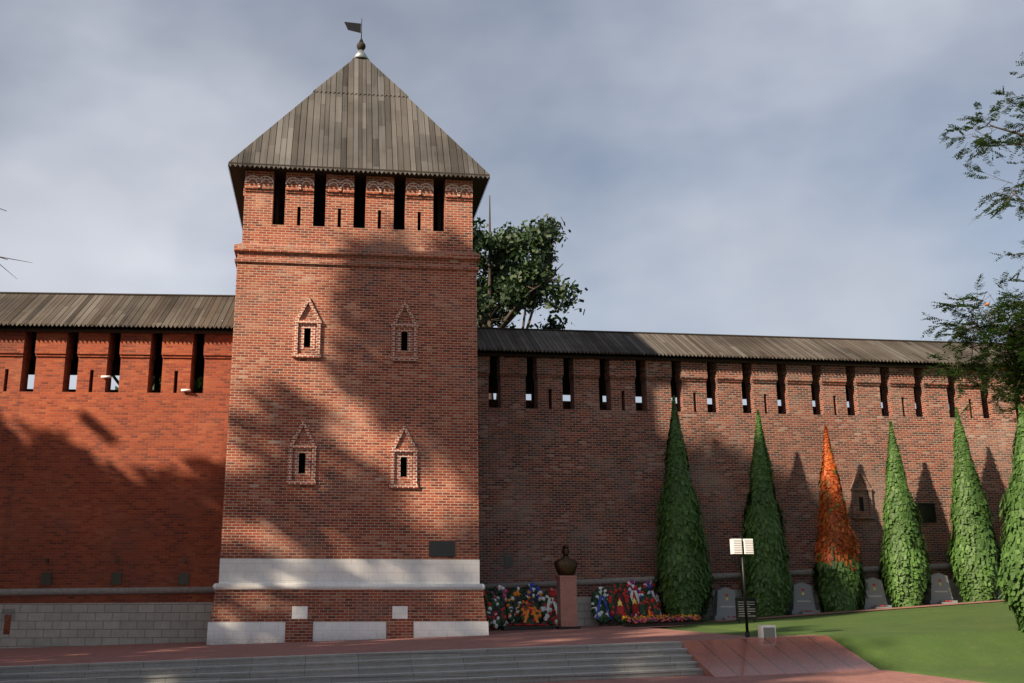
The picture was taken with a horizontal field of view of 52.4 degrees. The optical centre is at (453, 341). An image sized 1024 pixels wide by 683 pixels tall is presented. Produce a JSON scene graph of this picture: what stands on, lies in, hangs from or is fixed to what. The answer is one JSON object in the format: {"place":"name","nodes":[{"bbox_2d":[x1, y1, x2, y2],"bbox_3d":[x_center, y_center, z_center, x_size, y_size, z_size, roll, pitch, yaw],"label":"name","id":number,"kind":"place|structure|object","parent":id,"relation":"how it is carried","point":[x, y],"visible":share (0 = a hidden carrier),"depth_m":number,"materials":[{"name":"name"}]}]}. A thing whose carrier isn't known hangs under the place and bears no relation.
{"place":"outdoors","nodes":[
{"label":"outdoors","id":0,"kind":"place"},
{"bbox_2d":[0,625,822,665],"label":"paved walkway","id":1,"kind":"structure","parent":0,"point":[582,635],"depth_m":31.69,"materials":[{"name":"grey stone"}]},
{"bbox_2d":[480,581,491,607],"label":"wreath","id":2,"kind":"object","parent":1,"relation":"on","point":[487,597],"visible":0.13,"depth_m":42.57,"materials":[{"name":"green plant"}]},
{"bbox_2d":[485,599,507,630],"bbox_3d":[1.705,10.952,41.617,0.756,1.245,0.717,-10,-17,35],"label":"wreath","id":3,"kind":"object","parent":1,"relation":"on","point":[496,614],"visible":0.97,"depth_m":41.58,"materials":[{"name":"multicoloured plant"}]},
{"bbox_2d":[490,585,509,629],"bbox_3d":[1.931,10.933,42.726,1.108,1.796,0.672,2,-14,-7],"label":"wreath","id":4,"kind":"object","parent":1,"relation":"on","point":[500,593],"visible":0.49,"depth_m":42.83,"materials":[{"name":"multicoloured plant"}]},
{"bbox_2d":[506,587,527,625],"bbox_3d":[2.658,10.933,42.607,1.008,1.698,0.674,2,-14,-7],"label":"wreath","id":5,"kind":"object","parent":1,"relation":"on","point":[517,598],"visible":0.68,"depth_m":42.53,"materials":[{"name":"multicoloured plant"}]},
{"bbox_2d":[502,624,553,630],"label":"memorial slab","id":6,"kind":"structure","parent":1,"relation":"on","point":[517,627],"depth_m":40.89,"materials":[{"name":"black stone"}]},
{"bbox_2d":[519,600,541,625],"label":"wreath","id":7,"kind":"object","parent":1,"relation":"on","point":[530,612],"visible":0.94,"depth_m":41.63,"materials":[{"name":"orange plant"}]},
{"bbox_2d":[523,583,543,623],"bbox_3d":[3.317,10.919,42.949,1.119,1.848,0.677,2,-14,-7],"label":"wreath","id":8,"kind":"object","parent":1,"relation":"on","point":[533,592],"visible":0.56,"depth_m":43.06,"materials":[{"name":"multicoloured plant"}]},
{"bbox_2d":[540,588,556,625],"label":"wreath","id":9,"kind":"object","parent":1,"relation":"on","point":[548,606],"visible":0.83,"depth_m":42.63,"materials":[{"name":"multicoloured plant"}]},
{"bbox_2d":[591,586,612,625],"bbox_3d":[6.197,11.002,43.130,0.840,1.602,0.730,-7,-16,27],"label":"wreath","id":10,"kind":"object","parent":1,"relation":"on","point":[599,608],"visible":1,"depth_m":43.09,"materials":[{"name":"multicoloured plant"}]},
{"bbox_2d":[608,583,631,624],"bbox_3d":[6.919,10.909,43.132,1.060,1.740,0.679,2,-14,-7],"label":"wreath","id":11,"kind":"object","parent":1,"relation":"on","point":[619,603],"visible":0.96,"depth_m":43.03,"materials":[{"name":"red plant"}]},
{"bbox_2d":[0,0,1023,408],"label":"sky","id":12,"kind":"structure","parent":0,"point":[727,167],"materials":[{"name":"grey"}]},
{"bbox_2d":[524,670,984,682],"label":"pavement","id":13,"kind":"structure","parent":0,"point":[884,676],"depth_m":24.68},
{"bbox_2d":[522,601,1023,682],"bbox_3d":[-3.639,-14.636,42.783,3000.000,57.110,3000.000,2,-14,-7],"label":"ground","id":14,"kind":"structure","parent":0,"point":[981,642],"depth_m":28.98,"materials":[{"name":"green plant"}]},
{"bbox_2d":[0,208,31,278],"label":"conifer tree","id":15,"kind":"object","parent":14,"relation":"on","point":[9,258],"visible":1,"depth_m":34.18,"materials":[{"name":"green plant"}]},
{"bbox_2d":[0,292,234,648],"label":"curtain wall","id":16,"kind":"structure","parent":14,"relation":"on","point":[98,476],"depth_m":40.23,"materials":[{"name":"brick"}]},
{"bbox_2d":[1,609,15,633],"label":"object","id":17,"kind":"structure","parent":16,"relation":"attached to","point":[7,623],"depth_m":38.57,"materials":[{"name":"brick"}]},
{"bbox_2d":[41,320,222,584],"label":"wall fixtures","id":18,"kind":"object","parent":16,"relation":"attached to","point":[46,578],"depth_m":39.18,"materials":[{"name":"black metal"}]},
{"bbox_2d":[112,374,203,390],"bbox_3d":[-12.109,6.398,49.878,11.895,15.228,10.762,2,-14,-7],"label":"tree","id":19,"kind":"object","parent":14,"relation":"on","point":[198,383],"depth_m":47.35,"materials":[{"name":"green plant"}]},
{"bbox_2d":[206,20,489,644],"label":"tower","id":20,"kind":"structure","parent":14,"relation":"on","point":[360,181],"depth_m":38.75,"materials":[{"name":"brick"}]},
{"bbox_2d":[0,641,702,682],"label":"steps","id":21,"kind":"structure","parent":14,"relation":"on","point":[571,662],"depth_m":26.28,"materials":[{"name":"stone"}]},
{"bbox_2d":[472,195,587,398],"bbox_3d":[2.060,3.572,57.254,10.501,24.304,10.408,2,-14,-7],"label":"tree","id":22,"kind":"object","parent":14,"relation":"on","point":[517,284],"visible":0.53,"depth_m":56.66,"materials":[{"name":"green plant"}]},
{"bbox_2d":[554,545,579,628],"bbox_3d":[4.504,9.784,41.226,0.960,3.350,0.840,2,-14,-7],"label":"bust","id":23,"kind":"object","parent":14,"relation":"on","point":[565,566],"visible":0.99,"depth_m":40.91,"materials":[{"name":"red stone"}]},
{"bbox_2d":[625,579,640,622],"bbox_3d":[7.586,10.912,43.476,1.074,1.858,0.672,2,-14,-7],"label":"wreath","id":24,"kind":"object","parent":14,"relation":"on","point":[632,587],"visible":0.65,"depth_m":43.54,"materials":[{"name":"multicoloured plant"}]},
{"bbox_2d":[638,594,659,622],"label":"wreath","id":25,"kind":"object","parent":14,"relation":"on","point":[647,605],"visible":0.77,"depth_m":42.40,"materials":[{"name":"multicoloured plant"}]},
{"bbox_2d":[640,581,663,615],"bbox_3d":[8.267,10.886,43.306,1.066,1.788,0.675,2,-14,-7],"label":"wreath","id":26,"kind":"object","parent":14,"relation":"on","point":[648,587],"visible":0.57,"depth_m":43.38,"materials":[{"name":"multicoloured plant"}]},
{"bbox_2d":[622,614,702,627],"bbox_3d":[8.335,11.109,41.261,3.100,0.558,1.200,2,-14,-7],"label":"flower bed","id":27,"kind":"object","parent":14,"relation":"on","point":[635,620],"visible":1,"depth_m":40.87,"materials":[{"name":"multicoloured plant"}]},
{"bbox_2d":[653,395,714,621],"bbox_3d":[9.601,7.128,43.768,2.536,9.835,2.630,2,-14,-7],"label":"thuja","id":28,"kind":"object","parent":14,"relation":"on","point":[684,578],"visible":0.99,"depth_m":42.71,"materials":[{"name":"green plant"}]},
{"bbox_2d":[710,587,735,619],"bbox_3d":[11.430,10.934,43.282,1.240,1.320,0.920,2,-14,-7],"label":"grave","id":29,"kind":"object","parent":14,"relation":"on","point":[724,604],"visible":0.92,"depth_m":43.26,"materials":[{"name":"grey stone"}]},
{"bbox_2d":[730,535,753,636],"bbox_3d":[8.370,7.070,29.810,0.600,2.950,0.255,2,-14,-7],"label":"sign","id":30,"kind":"object","parent":14,"relation":"on","point":[741,546],"visible":0.97,"depth_m":29.95,"materials":[{"name":"black metal"}]},
{"bbox_2d":[735,598,757,623],"bbox_3d":[11.033,10.176,39.021,0.800,1.050,0.072,2,-14,-7],"label":"info plaque","id":31,"kind":"object","parent":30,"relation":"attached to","point":[751,609],"visible":0.7,"depth_m":39.01,"materials":[{"name":"black metal"}]},
{"bbox_2d":[477,327,1023,628],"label":"curtain wall","id":32,"kind":"structure","parent":14,"relation":"on","point":[581,472],"depth_m":46.16,"materials":[{"name":"brick"}]},
{"bbox_2d":[504,503,936,566],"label":"wall plaques","id":33,"kind":"object","parent":32,"relation":"attached to","point":[927,511],"depth_m":46.42,"materials":[{"name":"black stone"}]},
{"bbox_2d":[737,409,793,616],"bbox_3d":[13.004,7.353,44.072,2.272,9.084,2.299,2,-14,-7],"label":"thuja","id":34,"kind":"object","parent":14,"relation":"on","point":[768,580],"visible":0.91,"depth_m":43.11,"materials":[{"name":"green plant"}]},
{"bbox_2d":[757,625,775,637],"bbox_3d":[8.749,8.121,28.920,0.400,0.420,0.315,2,-14,-7],"label":"floodlight","id":35,"kind":"object","parent":14,"relation":"on","point":[766,631],"visible":0.82,"depth_m":28.79,"materials":[{"name":"grey"}]},
{"bbox_2d":[681,636,879,676],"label":"ramp","id":36,"kind":"structure","parent":14,"relation":"on","point":[767,656],"depth_m":27.07,"materials":[{"name":"red stone"}]},
{"bbox_2d":[786,582,819,614],"bbox_3d":[14.756,10.818,43.718,1.240,1.320,0.920,2,-14,-7],"label":"grave","id":37,"kind":"object","parent":14,"relation":"on","point":[803,601],"visible":0.94,"depth_m":43.68,"materials":[{"name":"grey stone"}]},
{"bbox_2d":[810,425,868,611],"bbox_3d":[16.306,7.653,44.475,2.336,8.274,2.284,2,-14,-7],"label":"thuja","id":38,"kind":"object","parent":14,"relation":"on","point":[838,576],"visible":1,"depth_m":43.55,"materials":[{"name":"orange plant"}]},
{"bbox_2d":[861,577,891,608],"bbox_3d":[17.934,10.708,44.135,1.240,1.320,0.920,2,-14,-7],"label":"grave","id":39,"kind":"object","parent":14,"relation":"on","point":[876,598],"visible":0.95,"depth_m":44.09,"materials":[{"name":"grey stone"}]},
{"bbox_2d":[877,421,931,606],"bbox_3d":[19.333,7.537,44.800,2.196,8.266,2.295,2,-14,-7],"label":"thuja","id":40,"kind":"object","parent":14,"relation":"on","point":[905,571],"visible":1,"depth_m":44.02,"materials":[{"name":"green plant"}]},
{"bbox_2d":[924,573,957,604],"bbox_3d":[20.913,10.604,44.526,1.240,1.320,0.920,2,-14,-7],"label":"grave","id":41,"kind":"object","parent":14,"relation":"on","point":[939,592],"visible":0.94,"depth_m":44.48,"materials":[{"name":"grey stone"}]},
{"bbox_2d":[920,270,1023,422],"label":"rowan tree","id":42,"kind":"object","parent":14,"relation":"on","point":[962,330],"visible":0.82,"depth_m":33.49,"materials":[{"name":"green plant"}]},
{"bbox_2d":[944,407,1001,601],"bbox_3d":[22.594,7.159,45.225,2.390,8.776,2.342,2,-14,-7],"label":"thuja","id":43,"kind":"object","parent":14,"relation":"on","point":[973,554],"visible":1,"depth_m":44.47,"materials":[{"name":"green plant"}]},
{"bbox_2d":[938,52,1023,279],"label":"tall tree","id":44,"kind":"object","parent":14,"relation":"on","point":[984,142],"visible":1,"depth_m":36.96,"materials":[{"name":"green plant"}]},
{"bbox_2d":[967,322,1023,417],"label":"rowan tree","id":45,"kind":"object","parent":14,"relation":"on","point":[1017,400],"visible":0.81,"depth_m":32.88,"materials":[{"name":"green plant"}]},
{"bbox_2d":[978,272,1023,390],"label":"rowan tree","id":46,"kind":"object","parent":14,"relation":"on","point":[1009,326],"visible":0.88,"depth_m":31.53,"materials":[{"name":"green plant"}]},
{"bbox_2d":[996,404,1023,631],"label":"thuja","id":47,"kind":"object","parent":14,"relation":"on","point":[1010,582],"visible":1,"depth_m":29.45,"materials":[{"name":"green plant"}]},
{"bbox_2d":[715,600,1002,621],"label":"curb","id":48,"kind":"structure","parent":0,"point":[864,610],"depth_m":42.27,"materials":[{"name":"red stone"}]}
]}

